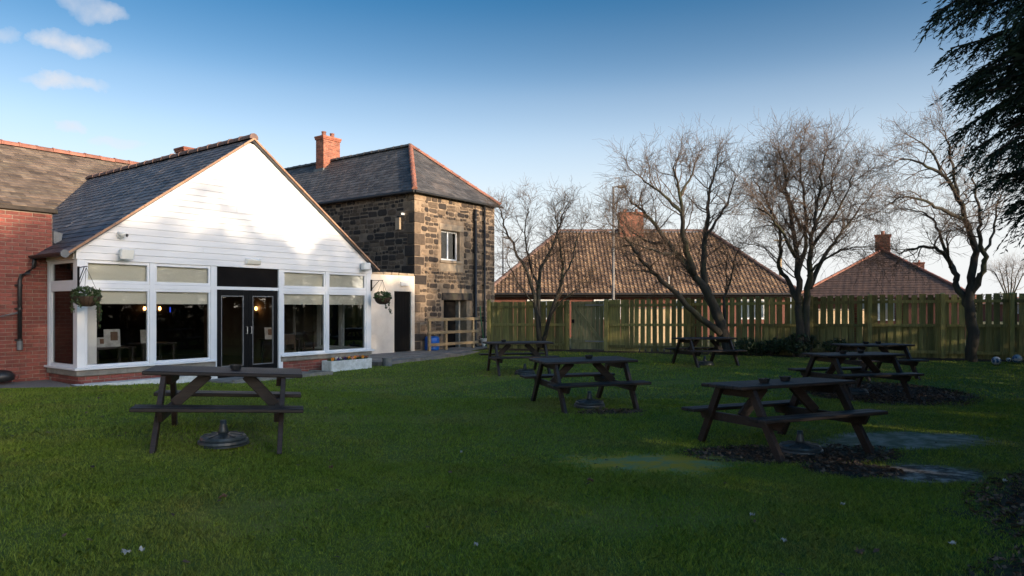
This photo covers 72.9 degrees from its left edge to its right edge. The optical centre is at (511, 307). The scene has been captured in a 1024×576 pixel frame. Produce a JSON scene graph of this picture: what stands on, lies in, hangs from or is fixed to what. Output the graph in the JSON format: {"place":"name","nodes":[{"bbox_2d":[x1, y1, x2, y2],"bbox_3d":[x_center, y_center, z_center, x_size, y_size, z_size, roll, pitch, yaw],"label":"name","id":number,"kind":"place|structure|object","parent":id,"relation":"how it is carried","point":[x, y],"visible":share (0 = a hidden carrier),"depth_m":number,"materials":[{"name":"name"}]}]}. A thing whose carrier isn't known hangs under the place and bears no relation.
{"place":"outdoors","nodes":[
{"label":"outdoors","id":0,"kind":"place"},
{"bbox_2d":[0,380,78,387],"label":"gravel path","id":1,"kind":"structure","parent":0,"point":[38,383],"depth_m":12.87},
{"bbox_2d":[0,370,14,381],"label":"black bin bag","id":2,"kind":"object","parent":1,"relation":"on","point":[6,375],"visible":1,"depth_m":12.78,"materials":[{"name":"plastic"}]},
{"bbox_2d":[208,371,312,383],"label":"door paving","id":3,"kind":"structure","parent":0,"point":[227,380],"depth_m":14.79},
{"bbox_2d":[382,357,392,365],"bbox_3d":[-3.359,1.472,18.655,0.290,0.235,0.290,0,0,0],"label":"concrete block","id":4,"kind":"object","parent":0,"point":[386,361],"visible":0.95,"depth_m":18.55,"materials":[{"name":"grey concrete"}]},
{"bbox_2d":[369,346,486,365],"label":"paving","id":5,"kind":"structure","parent":0,"point":[398,357],"depth_m":21.39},
{"bbox_2d":[425,335,438,350],"bbox_3d":[-2.714,1.211,23.527,0.495,0.502,0.500,0,0,36],"label":"blue barrel","id":6,"kind":"object","parent":5,"relation":"on","point":[434,339],"visible":0.69,"depth_m":23.34,"materials":[{"name":"plastic"}]},
{"bbox_2d":[427,317,478,350],"bbox_3d":[-2.025,0.917,23.975,0.115,1.110,2.620,0,0,36],"label":"timber railing","id":7,"kind":"object","parent":5,"relation":"on","point":[446,343],"visible":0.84,"depth_m":23.68,"materials":[{"name":"brown wood"}]},
{"bbox_2d":[0,315,1023,575],"bbox_3d":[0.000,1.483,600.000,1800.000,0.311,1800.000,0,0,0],"label":"ground","id":8,"kind":"structure","parent":0,"point":[850,439],"depth_m":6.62,"materials":[{"name":"green plant"}]},
{"bbox_2d":[0,204,62,382],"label":"brick extension","id":9,"kind":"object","parent":8,"relation":"on","point":[25,232],"visible":0.88,"depth_m":13.44,"materials":[{"name":"red brick"}]},
{"bbox_2d":[0,139,194,208],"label":"roof","id":10,"kind":"structure","parent":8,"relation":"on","point":[40,176],"depth_m":20.00,"materials":[{"name":"brown tile"}]},
{"bbox_2d":[121,549,130,554],"bbox_3d":[-2.311,1.458,4.143,0.072,0.030,0.051,0,0,25],"label":"paper scrap","id":11,"kind":"object","parent":8,"relation":"on","point":[124,551],"visible":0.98,"depth_m":4.13,"materials":[{"name":"white paper"}]},
{"bbox_2d":[71,376,217,385],"bbox_3d":[-7.324,1.532,13.878,0.312,0.195,2.962,0,0,34],"label":"painted edging","id":12,"kind":"object","parent":8,"relation":"on","point":[182,379],"visible":0.36,"depth_m":13.68,"materials":[{"name":"paint"}]},
{"bbox_2d":[28,133,382,383],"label":"gable building","id":13,"kind":"structure","parent":8,"relation":"on","point":[198,225],"depth_m":15.78,"materials":[{"name":"wood"}]},
{"bbox_2d":[50,288,73,367],"bbox_3d":[-8.647,0.388,13.381,1.113,1.505,0.070,0,0,36],"label":"window","id":14,"kind":"structure","parent":13,"relation":"in","point":[61,317],"depth_m":13.45,"materials":[{"name":"white plastic"}]},
{"bbox_2d":[69,268,102,327],"bbox_3d":[-7.726,-0.162,12.602,0.528,1.120,0.536,0,0,-23],"label":"hanging basket","id":15,"kind":"object","parent":13,"relation":"hanging from","point":[80,299],"visible":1,"depth_m":12.49,"materials":[{"name":"green plant"}]},
{"bbox_2d":[97,345,135,363],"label":"indoor table","id":16,"kind":"object","parent":13,"relation":"on","point":[119,348],"visible":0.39,"depth_m":14.33,"materials":[{"name":"wood"}]},
{"bbox_2d":[97,337,104,346],"bbox_3d":[-8.390,0.714,14.125,0.160,0.200,0.140,0,0,-42],"label":"menu card","id":17,"kind":"object","parent":16,"relation":"on","point":[100,341],"visible":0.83,"depth_m":14.09,"materials":[{"name":"paper"}]},
{"bbox_2d":[104,329,119,346],"bbox_3d":[-8.287,0.634,14.347,0.300,0.360,0.140,0,0,-42],"label":"menu card","id":18,"kind":"object","parent":16,"relation":"on","point":[112,337],"visible":1,"depth_m":14.31,"materials":[{"name":"paper"}]},
{"bbox_2d":[86,288,148,367],"bbox_3d":[-7.707,0.388,13.551,0.079,1.505,1.188,0,0,37],"label":"window","id":19,"kind":"structure","parent":13,"relation":"in","point":[110,295],"depth_m":13.67,"materials":[{"name":"white plastic"}]},
{"bbox_2d":[116,231,128,238],"bbox_3d":[-7.563,-1.410,13.476,0.182,0.150,0.168,0,0,37],"label":"security camera","id":20,"kind":"object","parent":13,"relation":"attached to","point":[120,234],"visible":1,"depth_m":13.45,"materials":[{"name":"white plastic"}]},
{"bbox_2d":[119,249,134,259],"bbox_3d":[-7.524,-1.029,13.510,0.204,0.202,0.255,0,0,37],"label":"floodlight","id":21,"kind":"object","parent":13,"relation":"attached to","point":[127,254],"visible":1,"depth_m":13.45,"materials":[{"name":"white plastic"}]},
{"bbox_2d":[127,342,176,361],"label":"indoor table","id":22,"kind":"object","parent":13,"relation":"on","point":[160,344],"visible":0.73,"depth_m":15.80,"materials":[{"name":"brown wood"}]},
{"bbox_2d":[140,330,145,342],"bbox_3d":[-8.349,0.664,15.861,0.300,0.300,0.140,0,0,-42],"label":"menu card","id":23,"kind":"object","parent":22,"relation":"on","point":[142,336],"visible":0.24,"depth_m":15.76,"materials":[{"name":"paper"}]},
{"bbox_2d":[155,289,209,362],"bbox_3d":[-6.936,0.388,14.594,0.079,1.505,1.203,0,0,37],"label":"window","id":24,"kind":"structure","parent":13,"relation":"in","point":[162,296],"depth_m":14.66,"materials":[{"name":"white plastic"}]},
{"bbox_2d":[217,290,247,377],"bbox_3d":[-6.239,0.586,15.497,0.115,1.948,0.768,0,0,36],"label":"door","id":25,"kind":"structure","parent":13,"relation":"in","point":[235,293],"depth_m":15.57,"materials":[{"name":"black paint"}]},
{"bbox_2d":[245,258,260,264],"bbox_3d":[-5.889,-1.040,15.809,0.098,0.130,0.380,0,0,37],"label":"bulkhead light","id":26,"kind":"object","parent":13,"relation":"attached to","point":[253,261],"visible":1,"depth_m":15.77,"materials":[{"name":"white plastic"}]},
{"bbox_2d":[248,290,277,367],"bbox_3d":[-5.780,0.586,16.121,0.115,1.948,0.769,0,0,37],"label":"door","id":27,"kind":"structure","parent":13,"relation":"in","point":[251,293],"depth_m":16.18,"materials":[{"name":"black paint"}]},
{"bbox_2d":[259,338,301,362],"bbox_3d":[-6.002,1.183,17.974,0.700,0.735,0.800,0,0,36],"label":"indoor table","id":28,"kind":"object","parent":13,"relation":"on","point":[298,344],"visible":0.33,"depth_m":17.86,"materials":[{"name":"brown wood"}]},
{"bbox_2d":[264,327,271,338],"bbox_3d":[-6.231,0.664,17.715,0.220,0.300,0.140,0,0,-42],"label":"menu card","id":29,"kind":"object","parent":28,"relation":"on","point":[268,332],"visible":0.81,"depth_m":17.67,"materials":[{"name":"paper"}]},
{"bbox_2d":[271,333,295,361],"bbox_3d":[-5.738,1.100,17.405,0.421,0.900,0.420,0,0,36],"label":"indoor chair","id":30,"kind":"object","parent":13,"relation":"on","point":[289,339],"visible":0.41,"depth_m":17.36,"materials":[{"name":"brown wood"}]},
{"bbox_2d":[291,331,314,351],"bbox_3d":[-5.586,1.100,18.537,0.420,0.900,0.421,0,0,32],"label":"indoor chair","id":31,"kind":"object","parent":13,"relation":"on","point":[308,336],"visible":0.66,"depth_m":18.64,"materials":[{"name":"brown wood"}]},
{"bbox_2d":[283,292,324,354],"bbox_3d":[-5.120,0.388,17.045,0.079,1.505,1.248,0,0,36],"label":"window","id":32,"kind":"structure","parent":13,"relation":"in","point":[289,298],"depth_m":17.13,"materials":[{"name":"white plastic"}]},
{"bbox_2d":[319,305,339,347],"bbox_3d":[-5.160,0.388,19.683,0.920,1.505,0.070,0,0,37],"label":"window","id":33,"kind":"structure","parent":13,"relation":"in","point":[334,310],"depth_m":19.61,"materials":[{"name":"glass"}]},
{"bbox_2d":[328,293,365,351],"bbox_3d":[-4.325,0.388,18.123,0.079,1.505,1.253,0,0,37],"label":"window","id":34,"kind":"structure","parent":13,"relation":"in","point":[333,298],"depth_m":18.23,"materials":[{"name":"white plastic"}]},
{"bbox_2d":[342,305,362,348],"bbox_3d":[-4.339,0.388,19.077,0.963,1.505,0.070,0,0,36],"label":"window","id":35,"kind":"structure","parent":13,"relation":"in","point":[352,315],"depth_m":19.12,"materials":[{"name":"white glass"}]},
{"bbox_2d":[361,262,370,269],"bbox_3d":[-3.894,-1.080,18.419,0.200,0.200,0.240,0,0,37],"label":"wall sensor","id":36,"kind":"object","parent":13,"relation":"attached to","point":[365,266],"depth_m":18.33,"materials":[{"name":"white plastic"}]},
{"bbox_2d":[373,283,391,313],"bbox_3d":[-3.469,-0.262,18.646,0.490,0.920,0.567,0,0,10],"label":"hanging basket","id":37,"kind":"object","parent":13,"relation":"hanging from","point":[385,298],"visible":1,"depth_m":18.52,"materials":[{"name":"green plant"}]},
{"bbox_2d":[129,365,303,453],"bbox_3d":[-3.041,1.041,7.366,1.550,0.755,1.500,3,-1,-18],"label":"picnic table","id":38,"kind":"object","parent":8,"relation":"on","point":[274,401],"visible":0.99,"depth_m":7.10,"materials":[{"name":"brown wood"}]},
{"bbox_2d":[229,364,242,369],"bbox_3d":[-2.939,0.638,7.378,0.133,0.058,0.133,3,-1,-24],"label":"ashtray","id":39,"kind":"object","parent":38,"relation":"on","point":[235,367],"visible":1,"depth_m":7.33,"materials":[{"name":"black plastic"}]},
{"bbox_2d":[197,420,248,448],"bbox_3d":[-2.948,1.277,7.081,0.500,0.250,0.500,0,0,0],"label":"parasol base","id":40,"kind":"object","parent":8,"relation":"on","point":[223,437],"visible":0.97,"depth_m":6.95,"materials":[{"name":"plastic"}]},
{"bbox_2d":[231,370,332,381],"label":"kerb","id":41,"kind":"structure","parent":8,"relation":"on","point":[318,372],"depth_m":15.76,"materials":[{"name":"concrete"}]},
{"bbox_2d":[322,355,371,371],"bbox_3d":[-4.166,1.418,17.548,0.380,0.384,1.300,0,0,37],"label":"flower planter","id":42,"kind":"object","parent":8,"relation":"on","point":[336,364],"visible":1,"depth_m":17.33,"materials":[{"name":"concrete"}]},
{"bbox_2d":[371,272,414,353],"bbox_3d":[-5.905,0.250,22.728,3.900,2.760,3.860,0,0,36],"label":"lean to","id":43,"kind":"object","parent":8,"relation":"on","point":[394,331],"visible":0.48,"depth_m":22.41,"materials":[{"name":"white paint"}]},
{"bbox_2d":[394,291,409,351],"bbox_3d":[-3.633,0.460,22.755,0.058,1.960,0.770,0,0,36],"label":"door","id":44,"kind":"structure","parent":43,"relation":"in","point":[401,299],"depth_m":22.73,"materials":[{"name":"black wood"}]},
{"bbox_2d":[284,131,503,350],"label":"stone building","id":45,"kind":"structure","parent":8,"relation":"on","point":[410,208],"depth_m":24.97,"materials":[{"name":"stone"}]},
{"bbox_2d":[441,230,456,260],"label":"window","id":46,"kind":"structure","parent":45,"relation":"in","point":[448,239],"depth_m":24.81,"materials":[{"name":"white plastic"}]},
{"bbox_2d":[444,300,455,347],"bbox_3d":[-2.339,0.660,24.917,0.050,1.800,0.880,0,0,36],"label":"door","id":47,"kind":"structure","parent":45,"relation":"in","point":[449,306],"depth_m":25.08,"materials":[{"name":"black wood"}]},
{"bbox_2d":[480,306,486,345],"bbox_3d":[-0.990,0.709,25.849,0.321,1.502,0.445,0,0,36],"label":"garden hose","id":48,"kind":"object","parent":45,"relation":"attached to","point":[483,339],"visible":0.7,"depth_m":25.77,"materials":[{"name":"grey plastic"}]},
{"bbox_2d":[502,236,507,273],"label":"street lamp","id":49,"kind":"object","parent":8,"relation":"on","point":[502,256],"visible":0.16,"depth_m":45.96,"materials":[{"name":"grey metal"}]},
{"bbox_2d":[8,358,1017,574],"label":"leaf litter","id":50,"kind":"object","parent":8,"relation":"on","point":[754,520],"visible":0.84,"depth_m":6.97,"materials":[{"name":"brown plant"}]},
{"bbox_2d":[479,341,558,375],"bbox_3d":[0.140,1.213,16.700,1.640,0.755,1.500,0,0,-13],"label":"picnic table","id":51,"kind":"object","parent":8,"relation":"on","point":[498,357],"visible":0.88,"depth_m":16.52,"materials":[{"name":"brown wood"}]},
{"bbox_2d":[515,364,534,374],"bbox_3d":[0.305,1.466,16.430,0.500,0.250,0.500,0,0,-37],"label":"parasol base","id":52,"kind":"object","parent":8,"relation":"on","point":[524,370],"visible":0.93,"depth_m":16.29,"materials":[{"name":"plastic"}]},
{"bbox_2d":[474,173,611,340],"bbox_3d":[1.066,-1.619,23.352,4.775,6.006,3.325,0,0,9],"label":"bare tree","id":53,"kind":"object","parent":8,"relation":"on","point":[536,300],"visible":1,"depth_m":23.32,"materials":[{"name":"brown plant"}]},
{"bbox_2d":[520,356,651,413],"bbox_3d":[1.142,1.208,11.144,1.640,0.755,1.500,0,1,-19],"label":"picnic table","id":54,"kind":"object","parent":8,"relation":"on","point":[603,376],"visible":0.95,"depth_m":10.98,"materials":[{"name":"brown wood"}]},
{"bbox_2d":[574,391,604,408],"bbox_3d":[1.219,1.448,10.913,0.500,0.250,0.500,0,0,-25],"label":"parasol base","id":55,"kind":"object","parent":8,"relation":"on","point":[589,402],"visible":1,"depth_m":10.77,"materials":[{"name":"plastic"}]},
{"bbox_2d":[612,185,626,299],"bbox_3d":[4.776,-1.837,31.000,0.681,7.235,0.247,0,0,0],"label":"street lamp","id":56,"kind":"object","parent":8,"relation":"on","point":[613,280],"visible":0.33,"depth_m":30.96,"materials":[{"name":"grey metal"}]},
{"bbox_2d":[494,209,802,336],"bbox_3d":[6.803,-1.927,40.545,16.625,7.615,9.309,0,0,0],"label":"bungalow","id":57,"kind":"object","parent":8,"relation":"on","point":[769,283],"visible":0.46,"depth_m":36.94,"materials":[{"name":"tile"}]},
{"bbox_2d":[527,299,553,318],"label":"window","id":58,"kind":"structure","parent":57,"relation":"in","point":[543,300],"depth_m":36.40,"materials":[{"name":"white plastic"}]},
{"bbox_2d":[594,299,620,318],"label":"window","id":59,"kind":"structure","parent":57,"relation":"in","point":[599,300],"depth_m":36.40,"materials":[{"name":"white plastic"}]},
{"bbox_2d":[741,299,763,318],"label":"window","id":60,"kind":"structure","parent":57,"relation":"in","point":[762,300],"depth_m":36.40,"materials":[{"name":"white glass"}]},
{"bbox_2d":[629,308,682,342],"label":"rendered garden wall","id":61,"kind":"structure","parent":8,"relation":"on","point":[657,326],"depth_m":30.60,"materials":[{"name":"concrete"}]},
{"bbox_2d":[579,112,777,354],"bbox_3d":[5.117,-2.213,21.153,6.585,7.568,4.908,0,0,0],"label":"bare tree","id":62,"kind":"object","parent":8,"relation":"on","point":[719,328],"visible":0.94,"depth_m":20.98,"materials":[{"name":"brown plant"}]},
{"bbox_2d":[665,337,746,367],"bbox_3d":[5.280,1.211,19.000,1.640,0.755,1.500,0,0,-15],"label":"picnic table","id":63,"kind":"object","parent":8,"relation":"on","point":[690,349],"visible":0.98,"depth_m":18.85,"materials":[{"name":"brown wood"}]},
{"bbox_2d":[698,356,713,365],"bbox_3d":[5.280,1.465,19.000,0.500,0.250,0.500,0,0,36],"label":"parasol base","id":64,"kind":"object","parent":8,"relation":"on","point":[705,362],"visible":0.87,"depth_m":18.83,"materials":[{"name":"plastic"}]},
{"bbox_2d":[487,292,1023,359],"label":"fence","id":65,"kind":"object","parent":8,"relation":"on","point":[941,337],"visible":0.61,"depth_m":20.83,"materials":[{"name":"brown wood"}]},
{"bbox_2d":[571,301,603,348],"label":"garden gate","id":66,"kind":"structure","parent":65,"relation":"attached to","point":[584,324],"depth_m":23.32,"materials":[{"name":"green wood"}]},
{"bbox_2d":[733,335,785,354],"bbox_3d":[7.457,1.173,20.880,1.669,0.656,0.861,0,0,0],"label":"shrub","id":67,"kind":"object","parent":8,"relation":"on","point":[752,345],"visible":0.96,"depth_m":20.80,"materials":[{"name":"green plant"}]},
{"bbox_2d":[681,377,887,461],"bbox_3d":[3.071,1.234,7.964,1.640,0.755,1.500,-1,-2,-20],"label":"picnic table","id":68,"kind":"object","parent":8,"relation":"on","point":[754,392],"visible":0.98,"depth_m":7.78,"materials":[{"name":"brown wood"}]},
{"bbox_2d":[758,378,770,382],"bbox_3d":[2.833,0.825,7.789,0.133,0.058,0.133,-1,-2,-31],"label":"ashtray","id":69,"kind":"object","parent":68,"relation":"on","point":[764,380],"visible":1,"depth_m":7.75,"materials":[{"name":"black plastic"}]},
{"bbox_2d":[779,375,791,380],"bbox_3d":[3.168,0.826,8.038,0.133,0.058,0.133,-3,-1,39],"label":"ashtray","id":70,"kind":"object","parent":68,"relation":"on","point":[785,378],"visible":1,"depth_m":8.00,"materials":[{"name":"black plastic"}]},
{"bbox_2d":[780,332,819,356],"bbox_3d":[8.534,1.062,20.437,1.189,0.855,0.827,0,0,0],"label":"shrub","id":71,"kind":"object","parent":8,"relation":"on","point":[790,344],"visible":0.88,"depth_m":20.31,"materials":[{"name":"green plant"}]},
{"bbox_2d":[577,381,1023,575],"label":"bark chips","id":72,"kind":"object","parent":8,"relation":"on","point":[886,453],"visible":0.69,"depth_m":7.37,"materials":[{"name":"brown wood"}]},
{"bbox_2d":[779,430,823,455],"bbox_3d":[3.212,1.502,7.732,0.500,0.250,0.500,0,0,0],"label":"parasol base","id":73,"kind":"object","parent":8,"relation":"on","point":[800,445],"visible":0.85,"depth_m":7.61,"materials":[{"name":"plastic"}]},
{"bbox_2d":[713,108,921,356],"bbox_3d":[8.697,-2.257,20.193,6.526,7.586,4.875,0,0,0],"label":"bare tree","id":74,"kind":"object","parent":8,"relation":"on","point":[781,182],"visible":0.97,"depth_m":20.09,"materials":[{"name":"brown plant"}]},
{"bbox_2d":[817,337,854,352],"bbox_3d":[9.449,1.179,20.192,1.026,0.689,0.849,0,0,0],"label":"shrub","id":75,"kind":"object","parent":8,"relation":"on","point":[828,347],"visible":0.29,"depth_m":20.02,"materials":[{"name":"green plant"}]},
{"bbox_2d":[818,309,863,323],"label":"rendered garden wall","id":76,"kind":"structure","parent":8,"relation":"on","point":[834,316],"depth_m":28.20,"materials":[{"name":"concrete"}]},
{"bbox_2d":[788,352,923,400],"bbox_3d":[6.150,1.212,12.500,1.640,0.755,1.500,0,0,-13],"label":"picnic table","id":77,"kind":"object","parent":8,"relation":"on","point":[837,360],"visible":0.9,"depth_m":12.31,"materials":[{"name":"brown wood"}]},
{"bbox_2d":[854,296,862,342],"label":"brick pier","id":78,"kind":"structure","parent":8,"relation":"on","point":[855,312],"depth_m":20.77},
{"bbox_2d":[849,384,868,395],"bbox_3d":[6.225,1.460,12.620,0.500,0.250,0.500,0,0,-14],"label":"parasol base","id":79,"kind":"object","parent":8,"relation":"on","point":[855,389],"visible":0.62,"depth_m":12.43,"materials":[{"name":"plastic"}]},
{"bbox_2d":[854,548,864,553],"bbox_3d":[2.218,1.554,4.423,0.051,0.028,0.074,0,0,39],"label":"fallen leaf","id":80,"kind":"object","parent":8,"relation":"on","point":[857,550],"visible":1,"depth_m":4.42,"materials":[{"name":"plant"}]},
{"bbox_2d":[830,343,928,380],"bbox_3d":[8.100,1.207,15.600,1.640,0.755,1.500,0,0,-10],"label":"picnic table","id":81,"kind":"object","parent":8,"relation":"on","point":[909,360],"visible":0.7,"depth_m":15.35,"materials":[{"name":"brown wood"}]},
{"bbox_2d":[800,231,975,339],"bbox_3d":[21.509,-1.228,40.171,8.347,6.215,12.086,0,0,30],"label":"bungalow","id":82,"kind":"object","parent":8,"relation":"on","point":[836,284],"visible":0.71,"depth_m":36.06,"materials":[{"name":"tile"}]},
{"bbox_2d":[862,299,894,320],"bbox_3d":[18.702,0.130,35.309,1.800,1.100,0.065,0,0,30],"label":"window","id":83,"kind":"structure","parent":82,"relation":"in","point":[886,304],"depth_m":35.16,"materials":[{"name":"glass"}]},
{"bbox_2d":[893,296,902,323],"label":"brick pier","id":84,"kind":"structure","parent":8,"relation":"on","point":[895,310],"depth_m":20.41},
{"bbox_2d":[840,86,1022,361],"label":"bare tree","id":85,"kind":"object","parent":8,"relation":"on","point":[967,296],"visible":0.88,"depth_m":18.50,"materials":[{"name":"brown plant"}]},
{"bbox_2d":[914,260,975,298],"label":"bungalow","id":86,"kind":"object","parent":8,"relation":"on","point":[921,264],"visible":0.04,"depth_m":65.71,"materials":[{"name":"tile"}]},
{"bbox_2d":[913,0,1023,260],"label":"conifer","id":87,"kind":"object","parent":8,"relation":"on","point":[1009,85],"visible":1,"depth_m":6.93,"materials":[{"name":"green plant"}]},
{"bbox_2d":[974,292,1002,311],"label":"hedge","id":88,"kind":"object","parent":8,"relation":"on","point":[1001,296],"visible":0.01,"depth_m":94.95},
{"bbox_2d":[991,357,1000,364],"bbox_3d":[12.571,1.392,17.998,0.220,0.220,0.218,0,0,0],"label":"football","id":89,"kind":"object","parent":8,"relation":"on","point":[995,360],"visible":0.97,"depth_m":17.93,"materials":[{"name":"plastic"}]},
{"bbox_2d":[978,248,1023,292],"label":"bare tree","id":90,"kind":"object","parent":8,"relation":"on","point":[1010,277],"visible":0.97,"depth_m":59.94,"materials":[{"name":"brown plant"}]},
{"bbox_2d":[983,297,1018,321],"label":"bungalow","id":91,"kind":"object","parent":8,"relation":"on","point":[1001,311],"visible":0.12,"depth_m":76.98,"materials":[{"name":"brick"}]},
{"bbox_2d":[1012,355,1021,362],"bbox_3d":[13.184,1.352,18.100,0.229,0.232,0.224,0,0,0],"label":"football","id":92,"kind":"object","parent":8,"relation":"on","point":[1016,358],"visible":1,"depth_m":18.03,"materials":[{"name":"plastic"}]},
{"bbox_2d":[0,0,1023,298],"label":"sky","id":93,"kind":"structure","parent":0,"point":[496,92],"materials":[{"name":"blue"}]}
]}

